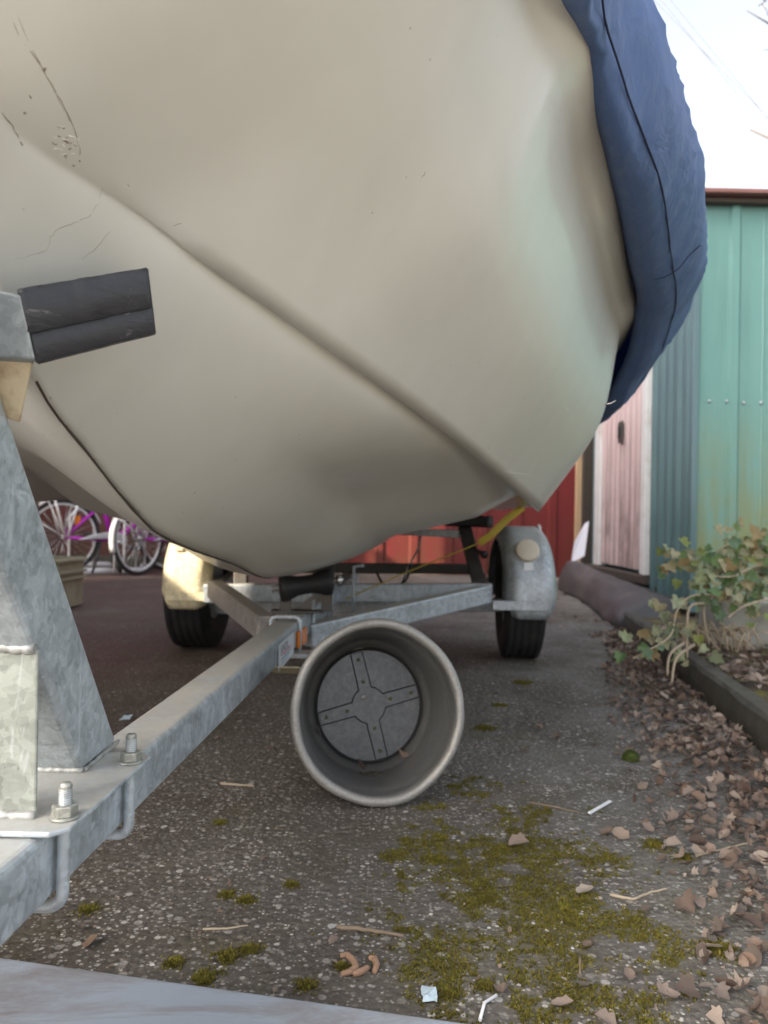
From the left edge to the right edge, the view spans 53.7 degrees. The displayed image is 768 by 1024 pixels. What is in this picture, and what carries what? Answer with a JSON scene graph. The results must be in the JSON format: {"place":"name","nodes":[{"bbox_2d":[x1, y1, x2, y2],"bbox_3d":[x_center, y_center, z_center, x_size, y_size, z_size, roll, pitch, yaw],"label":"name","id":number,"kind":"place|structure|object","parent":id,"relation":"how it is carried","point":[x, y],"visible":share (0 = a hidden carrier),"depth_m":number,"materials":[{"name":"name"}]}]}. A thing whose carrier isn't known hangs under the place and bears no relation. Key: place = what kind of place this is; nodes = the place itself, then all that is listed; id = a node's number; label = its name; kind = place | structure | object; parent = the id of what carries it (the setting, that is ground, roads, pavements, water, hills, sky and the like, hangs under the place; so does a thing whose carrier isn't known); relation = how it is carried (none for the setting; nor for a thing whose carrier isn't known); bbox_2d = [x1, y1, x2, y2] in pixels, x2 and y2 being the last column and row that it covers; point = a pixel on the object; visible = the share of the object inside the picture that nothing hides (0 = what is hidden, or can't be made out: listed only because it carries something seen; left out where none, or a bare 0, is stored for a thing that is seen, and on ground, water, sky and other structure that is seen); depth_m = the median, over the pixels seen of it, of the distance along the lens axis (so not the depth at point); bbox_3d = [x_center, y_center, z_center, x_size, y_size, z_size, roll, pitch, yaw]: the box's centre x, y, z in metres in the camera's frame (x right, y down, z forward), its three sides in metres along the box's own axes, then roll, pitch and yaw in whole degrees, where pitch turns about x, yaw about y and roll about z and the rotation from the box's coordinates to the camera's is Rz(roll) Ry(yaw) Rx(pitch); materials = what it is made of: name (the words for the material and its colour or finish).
{"place":"outdoors","nodes":[
{"label":"outdoors","id":0,"kind":"place"},
{"bbox_2d":[0,569,767,1023],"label":"ground","id":1,"kind":"structure","parent":0,"point":[116,609],"depth_m":1.18,"materials":[{"name":"asphalt"}]},
{"bbox_2d":[53,556,86,606],"bbox_3d":[-1.910,0.381,4.118,0.462,0.269,0.362,1,-1,0],"label":"plant pot","id":2,"kind":"object","parent":1,"relation":"on","point":[71,570],"visible":0.38,"depth_m":4.15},
{"bbox_2d":[81,934,96,946],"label":"dead leaf","id":3,"kind":"object","parent":1,"relation":"on","point":[89,940],"visible":1,"depth_m":0.89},
{"bbox_2d":[39,499,166,572],"bbox_3d":[-2.367,0.049,6.880,0.603,1.015,1.688,1,-1,33],"label":"bicycle","id":4,"kind":"object","parent":1,"relation":"on","point":[97,537],"visible":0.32,"depth_m":6.65,"materials":[{"name":"purple paint"}]},
{"bbox_2d":[40,499,166,568],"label":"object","id":5,"kind":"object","parent":1,"relation":"on","point":[104,555],"depth_m":7.59,"materials":[{"name":"metal"}]},
{"bbox_2d":[68,509,148,574],"bbox_3d":[-3.029,0.256,6.873,1.950,0.571,1.227,2,-1,-22],"label":"bicycle rack","id":6,"kind":"object","parent":1,"relation":"on","point":[102,568],"visible":0.28,"depth_m":6.63,"materials":[{"name":"metal"}]},
{"bbox_2d":[109,517,169,574],"bbox_3d":[-1.915,0.062,7.138,0.603,1.014,1.683,1,-1,9],"label":"bicycle","id":7,"kind":"object","parent":1,"relation":"on","point":[140,535],"visible":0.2,"depth_m":6.62,"materials":[{"name":"white paint"}]},
{"bbox_2d":[203,925,247,929],"bbox_3d":[-0.194,0.509,0.928,0.054,0.003,0.006,1,-1,-11],"label":"straw","id":8,"kind":"object","parent":1,"relation":"on","point":[226,928],"visible":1,"depth_m":0.93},
{"bbox_2d":[0,958,463,1023],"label":"metal board","id":9,"kind":"object","parent":1,"relation":"on","point":[33,993],"visible":1,"depth_m":0.73,"materials":[{"name":"metal"}]},
{"bbox_2d":[220,782,253,786],"bbox_3d":[-0.277,0.513,1.430,0.065,0.004,0.004,1,-1,8],"label":"straw","id":10,"kind":"object","parent":1,"relation":"on","point":[221,783],"visible":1,"depth_m":1.43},
{"bbox_2d":[0,267,556,945],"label":"boat trailer","id":11,"kind":"object","parent":1,"relation":"on","point":[80,783],"visible":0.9,"depth_m":0.73,"materials":[{"name":"metal"}]},
{"bbox_2d":[0,0,636,578],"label":"motor boat","id":12,"kind":"object","parent":11,"relation":"on","point":[376,248],"visible":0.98,"depth_m":0.77,"materials":[{"name":"plastic"}]},
{"bbox_2d":[345,506,524,599],"bbox_3d":[0.189,0.127,2.655,0.744,0.334,0.046,2,-1,-30],"label":"lashing strap","id":13,"kind":"object","parent":12,"relation":"attached to","point":[499,526],"visible":0.96,"depth_m":2.78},
{"bbox_2d":[562,0,707,424],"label":"boat cover","id":14,"kind":"object","parent":12,"relation":"on","point":[654,155],"visible":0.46,"depth_m":1.11,"materials":[{"name":"fabric"}]},
{"bbox_2d":[329,935,337,943],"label":"dead leaf","id":15,"kind":"object","parent":1,"relation":"on","point":[333,938],"visible":1,"depth_m":0.90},
{"bbox_2d":[340,952,358,975],"bbox_3d":[-0.039,0.509,0.854,0.021,0.008,0.042,1,-1,-4],"label":"catkin","id":16,"kind":"object","parent":1,"relation":"on","point":[350,958],"visible":1,"depth_m":0.85},
{"bbox_2d":[352,965,369,976],"bbox_3d":[-0.025,0.509,0.841,0.022,0.008,0.008,2,-1,-39],"label":"catkin","id":17,"kind":"object","parent":1,"relation":"on","point":[363,970],"visible":1,"depth_m":0.84},
{"bbox_2d":[336,924,403,937],"bbox_3d":[-0.017,0.511,0.926,0.084,0.006,0.009,1,-1,11],"label":"twig","id":18,"kind":"object","parent":1,"relation":"on","point":[352,928],"visible":1,"depth_m":0.93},
{"bbox_2d":[368,955,379,973],"bbox_3d":[-0.010,0.509,0.855,0.011,0.008,0.031,1,-1,-11],"label":"catkin","id":19,"kind":"object","parent":1,"relation":"on","point":[374,959],"visible":1,"depth_m":0.85},
{"bbox_2d":[290,618,463,806],"bbox_3d":[-0.011,0.363,1.457,0.312,0.335,0.277,1,-1,0],"label":"zinc tub","id":20,"kind":"object","parent":1,"relation":"on","point":[376,709],"visible":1,"depth_m":1.54,"materials":[{"name":"grey metal"}]},
{"bbox_2d":[1,621,764,1023],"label":"grit","id":21,"kind":"object","parent":1,"relation":"on","point":[421,885],"visible":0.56,"depth_m":1.01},
{"bbox_2d":[67,679,744,1023],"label":"moss","id":22,"kind":"object","parent":1,"relation":"on","point":[225,956],"visible":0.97,"depth_m":0.95,"materials":[{"name":"plant"}]},
{"bbox_2d":[706,932,716,941],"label":"dead leaf","id":23,"kind":"object","parent":22,"relation":"on","point":[711,937],"visible":1,"depth_m":0.92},
{"bbox_2d":[61,577,767,1023],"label":"leaf litter","id":24,"kind":"object","parent":1,"relation":"on","point":[697,719],"visible":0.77,"depth_m":1.93,"materials":[{"name":"plant"}]},
{"bbox_2d":[421,985,436,1001],"bbox_3d":[0.048,0.509,0.803,0.017,0.004,0.029,1,-1,0],"label":"plastic scrap","id":25,"kind":"object","parent":1,"relation":"on","point":[428,994],"visible":1,"depth_m":0.80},
{"bbox_2d":[340,465,574,576],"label":"red metal wall","id":26,"kind":"structure","parent":1,"relation":"on","point":[554,517],"depth_m":7.59,"materials":[{"name":"metal"}]},
{"bbox_2d":[478,994,497,1021],"bbox_3d":[0.104,0.510,0.782,0.011,0.006,0.044,1,-1,31],"label":"plastic strip","id":27,"kind":"object","parent":1,"relation":"on","point":[486,1001],"visible":1,"depth_m":0.78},
{"bbox_2d":[492,982,506,992],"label":"dead leaf","id":28,"kind":"object","parent":1,"relation":"on","point":[501,987],"visible":1,"depth_m":0.81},
{"bbox_2d":[508,832,529,845],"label":"dead leaf","id":29,"kind":"object","parent":1,"relation":"on","point":[518,839],"visible":1,"depth_m":1.18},
{"bbox_2d":[530,802,578,812],"bbox_3d":[0.302,0.525,1.350,0.088,0.003,0.004,1,-1,29],"label":"twig","id":30,"kind":"object","parent":1,"relation":"on","point":[553,806],"visible":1,"depth_m":1.35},
{"bbox_2d":[551,995,573,1005],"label":"dead leaf","id":31,"kind":"object","parent":1,"relation":"on","point":[563,1000],"visible":1,"depth_m":0.79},
{"bbox_2d":[574,455,581,561],"bbox_3d":[1.775,-0.409,6.907,0.070,2.100,0.080,1,-1,0],"label":"timber post","id":32,"kind":"object","parent":1,"relation":"on","point":[578,491],"visible":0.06,"depth_m":6.88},
{"bbox_2d":[576,883,592,892],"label":"dead leaf","id":33,"kind":"object","parent":1,"relation":"on","point":[581,888],"visible":1,"depth_m":1.04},
{"bbox_2d":[581,436,593,563],"bbox_3d":[1.757,-0.416,6.508,0.120,2.100,0.080,1,-1,0],"label":"timber post","id":34,"kind":"object","parent":1,"relation":"on","point":[587,486],"visible":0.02,"depth_m":6.47,"materials":[{"name":"wood"}]},
{"bbox_2d":[588,800,611,813],"bbox_3d":[0.384,0.524,1.349,0.006,0.003,0.082,0,-1,42],"label":"white stick","id":35,"kind":"object","parent":1,"relation":"on","point":[599,807],"visible":1,"depth_m":1.35,"materials":[{"name":"plastic"}]},
{"bbox_2d":[595,1007,616,1023],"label":"dead leaf","id":36,"kind":"object","parent":1,"relation":"on","point":[604,1015],"visible":1,"depth_m":0.76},
{"bbox_2d":[600,826,612,833],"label":"dead leaf","id":37,"kind":"object","parent":1,"relation":"on","point":[606,830],"visible":1,"depth_m":1.24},
{"bbox_2d":[558,561,678,627],"bbox_3d":[1.358,0.480,4.840,0.302,0.236,2.433,1,-1,2],"label":"rolled sheet","id":38,"kind":"object","parent":1,"relation":"on","point":[610,599],"visible":0.87,"depth_m":4.40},
{"bbox_2d":[571,521,588,560],"bbox_3d":[1.568,0.236,6.060,0.098,0.330,0.266,1,-1,23],"label":"white board","id":39,"kind":"object","parent":38,"relation":"on","point":[579,547],"visible":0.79,"depth_m":6.03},
{"bbox_2d":[612,826,629,838],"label":"dead leaf","id":40,"kind":"object","parent":1,"relation":"on","point":[620,832],"visible":1,"depth_m":1.23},
{"bbox_2d":[624,967,635,979],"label":"dead leaf","id":41,"kind":"object","parent":1,"relation":"on","point":[629,973],"visible":1,"depth_m":0.84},
{"bbox_2d":[621,749,639,762],"bbox_3d":[0.534,0.524,1.639,0.040,0.025,0.040,1,-1,0],"label":"moss ball","id":42,"kind":"object","parent":1,"relation":"on","point":[630,755],"visible":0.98,"depth_m":1.63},
{"bbox_2d":[610,888,667,900],"bbox_3d":[0.351,0.521,1.032,0.089,0.004,0.021,1,-1,-13],"label":"twig","id":43,"kind":"object","parent":1,"relation":"on","point":[634,898],"visible":1,"depth_m":1.03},
{"bbox_2d":[643,822,653,830],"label":"dead leaf","id":44,"kind":"object","parent":1,"relation":"on","point":[648,826],"visible":1,"depth_m":1.25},
{"bbox_2d":[656,978,680,997],"bbox_3d":[0.304,0.510,0.806,0.025,0.009,0.027,12,6,-4],"label":"dead leaf","id":45,"kind":"object","parent":1,"relation":"on","point":[665,990],"visible":1,"depth_m":0.81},
{"bbox_2d":[665,836,681,845],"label":"dead leaf","id":46,"kind":"object","parent":1,"relation":"on","point":[673,841],"visible":1,"depth_m":1.19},
{"bbox_2d":[664,806,684,820],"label":"dead leaf","id":47,"kind":"object","parent":1,"relation":"on","point":[673,814],"visible":1,"depth_m":1.30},
{"bbox_2d":[583,188,767,616],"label":"metal shed","id":48,"kind":"structure","parent":1,"relation":"on","point":[680,449],"depth_m":3.72,"materials":[{"name":"green metal"}]},
{"bbox_2d":[601,384,641,569],"bbox_3d":[1.534,-0.534,4.924,0.037,1.769,1.024,1,-1,2],"label":"door","id":49,"kind":"structure","parent":48,"relation":"in","point":[621,459],"depth_m":4.89,"materials":[{"name":"wood"}]},
{"bbox_2d":[670,846,684,857],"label":"dead leaf","id":50,"kind":"object","parent":1,"relation":"on","point":[680,854],"visible":1,"depth_m":1.15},
{"bbox_2d":[673,887,696,912],"bbox_3d":[0.395,0.510,0.989,0.034,0.018,0.028,-33,32,-3],"label":"dead leaf","id":51,"kind":"object","parent":1,"relation":"on","point":[685,901],"visible":1,"depth_m":0.99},
{"bbox_2d":[674,971,700,997],"bbox_3d":[0.324,0.510,0.815,0.027,0.009,0.030,2,25,-5],"label":"dead leaf","id":52,"kind":"object","parent":1,"relation":"on","point":[684,984],"visible":1,"depth_m":0.82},
{"bbox_2d":[682,785,695,794],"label":"dead leaf","id":53,"kind":"object","parent":1,"relation":"on","point":[688,789],"visible":1,"depth_m":1.42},
{"bbox_2d":[682,824,695,831],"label":"dead leaf","id":54,"kind":"object","parent":1,"relation":"on","point":[690,827],"visible":1,"depth_m":1.25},
{"bbox_2d":[623,611,767,753],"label":"stone kerb","id":55,"kind":"structure","parent":1,"relation":"on","point":[729,698],"depth_m":2.08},
{"bbox_2d":[688,834,706,844],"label":"dead leaf","id":56,"kind":"object","parent":1,"relation":"on","point":[696,838],"visible":0.98,"depth_m":1.20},
{"bbox_2d":[691,843,704,854],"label":"dead leaf","id":57,"kind":"object","parent":1,"relation":"on","point":[695,848],"visible":1,"depth_m":1.16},
{"bbox_2d":[691,790,705,801],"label":"dead leaf","id":58,"kind":"object","parent":1,"relation":"on","point":[698,795],"visible":0.92,"depth_m":1.39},
{"bbox_2d":[693,802,706,809],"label":"dead leaf","id":59,"kind":"object","parent":1,"relation":"on","point":[698,805],"visible":1,"depth_m":1.34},
{"bbox_2d":[695,896,705,908],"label":"dead leaf","id":60,"kind":"object","parent":1,"relation":"on","point":[700,901],"visible":0.98,"depth_m":1.01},
{"bbox_2d":[695,941,706,959],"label":"dead leaf","id":61,"kind":"object","parent":1,"relation":"on","point":[700,946],"visible":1,"depth_m":0.89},
{"bbox_2d":[642,614,767,701],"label":"soil bed","id":62,"kind":"object","parent":1,"relation":"on","point":[762,692],"visible":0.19,"depth_m":2.60,"materials":[{"name":"soil"}]},
{"bbox_2d":[613,517,767,682],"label":"ivy plant","id":63,"kind":"object","parent":62,"relation":"on","point":[756,545],"visible":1,"depth_m":2.35,"materials":[{"name":"green plant"}]},
{"bbox_2d":[676,621,767,652],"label":"dry stalk tangle","id":64,"kind":"object","parent":62,"relation":"on","point":[732,632],"visible":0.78,"depth_m":2.48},
{"bbox_2d":[697,597,767,648],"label":"concrete block","id":65,"kind":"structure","parent":62,"relation":"on","point":[739,618],"depth_m":2.75,"materials":[{"name":"concrete"}]},
{"bbox_2d":[698,982,713,986],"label":"dead leaf","id":66,"kind":"object","parent":1,"relation":"on","point":[705,984],"visible":1,"depth_m":0.82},
{"bbox_2d":[701,814,716,823],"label":"dead leaf","id":67,"kind":"object","parent":1,"relation":"on","point":[707,819],"visible":1,"depth_m":1.28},
{"bbox_2d":[705,842,715,852],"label":"dead leaf","id":68,"kind":"object","parent":1,"relation":"on","point":[711,847],"visible":1,"depth_m":1.18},
{"bbox_2d":[705,827,716,834],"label":"dead leaf","id":69,"kind":"object","parent":1,"relation":"on","point":[710,831],"visible":1,"depth_m":1.23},
{"bbox_2d":[706,808,717,819],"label":"dead leaf","id":70,"kind":"object","parent":1,"relation":"on","point":[710,812],"visible":0.76,"depth_m":1.31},
{"bbox_2d":[707,886,717,897],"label":"dead leaf","id":71,"kind":"object","parent":1,"relation":"on","point":[712,892],"visible":1,"depth_m":1.03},
{"bbox_2d":[707,878,717,887],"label":"dead leaf","id":72,"kind":"object","parent":1,"relation":"on","point":[714,884],"visible":1,"depth_m":1.06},
{"bbox_2d":[706,1005,724,1023],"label":"dead leaf","id":73,"kind":"object","parent":1,"relation":"on","point":[714,1014],"visible":1,"depth_m":0.77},
{"bbox_2d":[709,915,721,934],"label":"dead leaf","id":74,"kind":"object","parent":1,"relation":"on","point":[717,926],"visible":1,"depth_m":0.93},
{"bbox_2d":[712,981,730,999],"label":"dead leaf","id":75,"kind":"object","parent":1,"relation":"on","point":[722,988],"visible":1,"depth_m":0.81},
{"bbox_2d":[713,916,730,928],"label":"dead leaf","id":76,"kind":"object","parent":1,"relation":"on","point":[724,925],"visible":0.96,"depth_m":0.94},
{"bbox_2d":[718,829,729,838],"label":"dead leaf","id":77,"kind":"object","parent":1,"relation":"on","point":[725,832],"visible":1,"depth_m":1.23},
{"bbox_2d":[714,977,736,986],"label":"dead leaf","id":78,"kind":"object","parent":1,"relation":"on","point":[730,982],"visible":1,"depth_m":0.82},
{"bbox_2d":[719,848,733,857],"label":"dead leaf","id":79,"kind":"object","parent":1,"relation":"on","point":[723,852],"visible":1,"depth_m":1.15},
{"bbox_2d":[695,840,758,856],"bbox_3d":[0.541,0.528,1.192,0.141,0.004,0.004,2,-1,-26],"label":"straw","id":80,"kind":"object","parent":1,"relation":"on","point":[705,853],"visible":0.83,"depth_m":1.19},
{"bbox_2d":[723,816,734,829],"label":"dead leaf","id":81,"kind":"object","parent":1,"relation":"on","point":[727,821],"visible":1,"depth_m":1.26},
{"bbox_2d":[724,950,735,960],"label":"dead leaf","id":82,"kind":"object","parent":1,"relation":"on","point":[729,955],"visible":1,"depth_m":0.88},
{"bbox_2d":[723,851,737,866],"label":"dead leaf","id":83,"kind":"object","parent":1,"relation":"on","point":[732,855],"visible":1,"depth_m":1.13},
{"bbox_2d":[730,902,738,914],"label":"dead leaf","id":84,"kind":"object","parent":1,"relation":"on","point":[734,908],"visible":0.98,"depth_m":0.99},
{"bbox_2d":[729,790,739,799],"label":"dead leaf","id":85,"kind":"object","parent":1,"relation":"on","point":[734,794],"visible":0.98,"depth_m":1.38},
{"bbox_2d":[730,846,742,855],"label":"dead leaf","id":86,"kind":"object","parent":1,"relation":"on","point":[739,852],"visible":0.9,"depth_m":1.17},
{"bbox_2d":[726,969,750,990],"bbox_3d":[0.386,0.506,0.820,0.024,0.015,0.028,-33,-13,-2],"label":"dead leaf","id":87,"kind":"object","parent":1,"relation":"on","point":[743,982],"visible":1,"depth_m":0.82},
{"bbox_2d":[734,862,745,871],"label":"dead leaf","id":88,"kind":"object","parent":1,"relation":"on","point":[738,866],"visible":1,"depth_m":1.11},
{"bbox_2d":[737,903,746,911],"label":"dead leaf","id":89,"kind":"object","parent":1,"relation":"on","point":[741,908],"visible":1,"depth_m":0.99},
{"bbox_2d":[733,1008,752,1016],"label":"dead leaf","id":90,"kind":"object","parent":1,"relation":"on","point":[740,1011],"visible":1,"depth_m":0.78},
{"bbox_2d":[736,780,750,791],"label":"dead leaf","id":91,"kind":"object","parent":1,"relation":"on","point":[742,784],"visible":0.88,"depth_m":1.42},
{"bbox_2d":[738,955,748,966],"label":"dead leaf","id":92,"kind":"object","parent":1,"relation":"on","point":[743,961],"visible":1,"depth_m":0.87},
{"bbox_2d":[736,827,753,832],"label":"dead leaf","id":93,"kind":"object","parent":1,"relation":"on","point":[750,830],"visible":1,"depth_m":1.23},
{"bbox_2d":[740,1015,751,1023],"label":"dead leaf","id":94,"kind":"object","parent":1,"relation":"on","point":[745,1019],"visible":1,"depth_m":0.76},
{"bbox_2d":[739,796,753,807],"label":"dead leaf","id":95,"kind":"object","parent":1,"relation":"on","point":[742,802],"visible":0.96,"depth_m":1.35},
{"bbox_2d":[738,952,756,964],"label":"dead leaf","id":96,"kind":"object","parent":1,"relation":"on","point":[751,958],"visible":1,"depth_m":0.88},
{"bbox_2d":[733,912,764,930],"bbox_3d":[0.462,0.514,0.957,0.027,0.009,0.041,11,4,-45],"label":"dead leaf","id":97,"kind":"object","parent":1,"relation":"on","point":[753,919],"visible":1,"depth_m":0.96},
{"bbox_2d":[741,818,756,824],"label":"dead leaf","id":98,"kind":"object","parent":1,"relation":"on","point":[747,820],"visible":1,"depth_m":1.27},
{"bbox_2d":[745,873,758,886],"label":"dead leaf","id":99,"kind":"object","parent":1,"relation":"on","point":[755,881],"visible":1,"depth_m":1.05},
{"bbox_2d":[744,944,761,967],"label":"dead leaf","id":100,"kind":"object","parent":1,"relation":"on","point":[753,949],"visible":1,"depth_m":0.88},
{"bbox_2d":[746,994,760,1010],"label":"dead leaf","id":101,"kind":"object","parent":1,"relation":"on","point":[756,1003],"visible":1,"depth_m":0.78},
{"bbox_2d":[746,935,762,945],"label":"dead leaf","id":102,"kind":"object","parent":1,"relation":"on","point":[750,942],"visible":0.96,"depth_m":0.91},
{"bbox_2d":[747,867,762,883],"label":"dead leaf","id":103,"kind":"object","parent":1,"relation":"on","point":[751,871],"visible":0.73,"depth_m":1.08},
{"bbox_2d":[747,0,767,138],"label":"bare tree","id":104,"kind":"object","parent":1,"relation":"on","point":[757,132],"visible":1,"depth_m":7.06,"materials":[{"name":"brown plant"}]},
{"bbox_2d":[752,789,765,803],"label":"dead leaf","id":105,"kind":"object","parent":1,"relation":"on","point":[756,796],"visible":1,"depth_m":1.37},
{"bbox_2d":[753,850,767,864],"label":"dead leaf","id":106,"kind":"object","parent":1,"relation":"on","point":[763,854],"visible":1,"depth_m":1.14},
{"bbox_2d":[755,995,767,1012],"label":"dead leaf","id":107,"kind":"object","parent":1,"relation":"on","point":[763,1005],"visible":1,"depth_m":0.79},
{"bbox_2d":[757,985,767,997],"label":"dead leaf","id":108,"kind":"object","parent":1,"relation":"on","point":[762,990],"visible":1,"depth_m":0.81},
{"bbox_2d":[760,938,767,952],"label":"dead leaf","id":109,"kind":"object","parent":1,"relation":"on","point":[764,948],"visible":0.98,"depth_m":0.89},
{"bbox_2d":[761,902,767,922],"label":"dead leaf","id":110,"kind":"object","parent":1,"relation":"on","point":[765,915],"visible":1,"depth_m":0.98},
{"bbox_2d":[654,0,767,117],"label":"overhead wire","id":111,"kind":"object","parent":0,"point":[714,62],"visible":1,"depth_m":11.50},
{"bbox_2d":[654,0,767,188],"label":"sky","id":112,"kind":"structure","parent":0,"point":[737,156],"materials":[{"name":"white"}]},
{"bbox_2d":[661,0,767,131],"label":"overhead wire","id":113,"kind":"object","parent":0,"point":[718,71],"visible":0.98,"depth_m":11.47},
{"bbox_2d":[670,0,767,118],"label":"overhead wire","id":114,"kind":"object","parent":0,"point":[716,56],"visible":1,"depth_m":11.78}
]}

